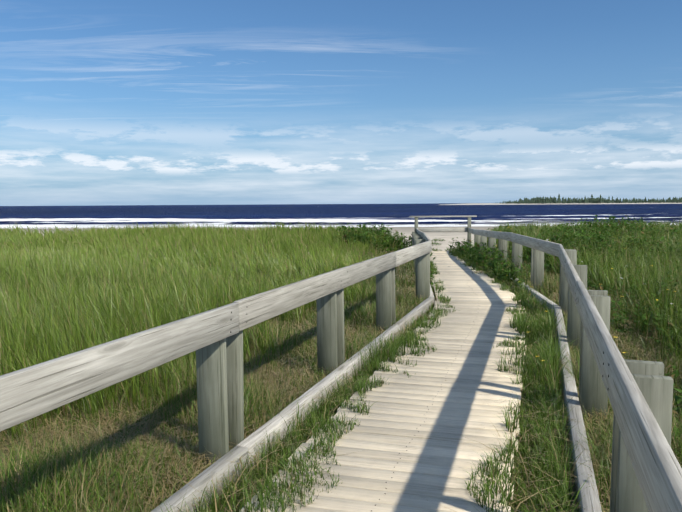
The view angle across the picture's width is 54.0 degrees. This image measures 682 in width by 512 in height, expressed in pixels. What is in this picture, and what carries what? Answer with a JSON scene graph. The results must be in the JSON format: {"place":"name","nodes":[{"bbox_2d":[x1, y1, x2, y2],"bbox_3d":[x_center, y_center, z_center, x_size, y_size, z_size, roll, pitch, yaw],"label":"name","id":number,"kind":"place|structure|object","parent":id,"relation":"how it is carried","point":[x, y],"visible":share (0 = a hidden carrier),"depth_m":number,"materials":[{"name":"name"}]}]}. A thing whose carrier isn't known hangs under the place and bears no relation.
{"place":"outdoors","nodes":[
{"label":"outdoors","id":0,"kind":"place"},
{"bbox_2d":[0,223,680,511],"bbox_3d":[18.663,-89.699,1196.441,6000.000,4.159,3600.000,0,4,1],"label":"ground","id":1,"kind":"structure","parent":0,"point":[447,237],"depth_m":5.58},
{"bbox_2d":[0,241,681,511],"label":"short grass","id":2,"kind":"structure","parent":1,"relation":"on","point":[40,481],"depth_m":4.65,"materials":[{"name":"green plant"}]},
{"bbox_2d":[0,218,681,442],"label":"tall grass","id":3,"kind":"structure","parent":1,"relation":"on","point":[56,303],"depth_m":11.87,"materials":[{"name":"green plant"}]},
{"bbox_2d":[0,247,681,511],"bbox_3d":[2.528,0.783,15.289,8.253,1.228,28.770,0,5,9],"label":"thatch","id":4,"kind":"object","parent":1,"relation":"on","point":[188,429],"visible":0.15,"depth_m":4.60,"materials":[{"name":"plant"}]},
{"bbox_2d":[241,251,525,511],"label":"boardwalk","id":5,"kind":"structure","parent":1,"relation":"on","point":[431,468],"depth_m":4.76,"materials":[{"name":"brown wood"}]},
{"bbox_2d":[272,279,518,510],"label":"nails","id":6,"kind":"object","parent":5,"relation":"on","point":[427,406],"visible":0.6,"depth_m":5.05,"materials":[{"name":"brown metal"}]},
{"bbox_2d":[196,217,672,511],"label":"railing posts","id":7,"kind":"object","parent":1,"relation":"on","point":[220,387],"visible":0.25,"depth_m":4.28,"materials":[{"name":"grey wood"}]},
{"bbox_2d":[0,216,681,511],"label":"railing rails","id":8,"kind":"object","parent":7,"relation":"attached to","point":[30,392],"visible":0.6,"depth_m":3.46,"materials":[{"name":"grey wood"}]},
{"bbox_2d":[230,246,608,388],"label":"railing nails","id":9,"kind":"object","parent":8,"relation":"in","point":[432,246],"visible":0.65,"depth_m":4.01,"materials":[{"name":"grey metal"}]},
{"bbox_2d":[336,215,681,447],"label":"shrubs","id":10,"kind":"object","parent":1,"relation":"on","point":[496,258],"visible":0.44,"depth_m":16.46,"materials":[{"name":"green plant"}]},
{"bbox_2d":[506,228,676,373],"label":"flowers","id":11,"kind":"object","parent":1,"relation":"on","point":[611,306],"visible":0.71,"depth_m":8.41,"materials":[{"name":"plant"}]},
{"bbox_2d":[0,203,681,228],"bbox_3d":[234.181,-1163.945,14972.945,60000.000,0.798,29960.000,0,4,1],"label":"sea","id":12,"kind":"structure","parent":0,"point":[395,215],"depth_m":194.57,"materials":[{"name":"blue liquid"}]},
{"bbox_2d":[0,0,681,205],"label":"sky","id":13,"kind":"structure","parent":0,"point":[103,102],"materials":[{"name":"blue"}]},
{"bbox_2d":[442,202,681,204],"bbox_3d":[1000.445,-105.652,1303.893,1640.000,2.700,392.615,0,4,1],"label":"distant shoreline","id":14,"kind":"structure","parent":0,"point":[551,203],"depth_m":1195.93,"materials":[{"name":"beige"}]},
{"bbox_2d":[495,194,681,203],"bbox_3d":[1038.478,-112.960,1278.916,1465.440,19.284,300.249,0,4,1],"label":"headland trees","id":15,"kind":"object","parent":14,"relation":"on","point":[554,200],"visible":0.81,"depth_m":1205.74,"materials":[{"name":"green plant"}]}
]}

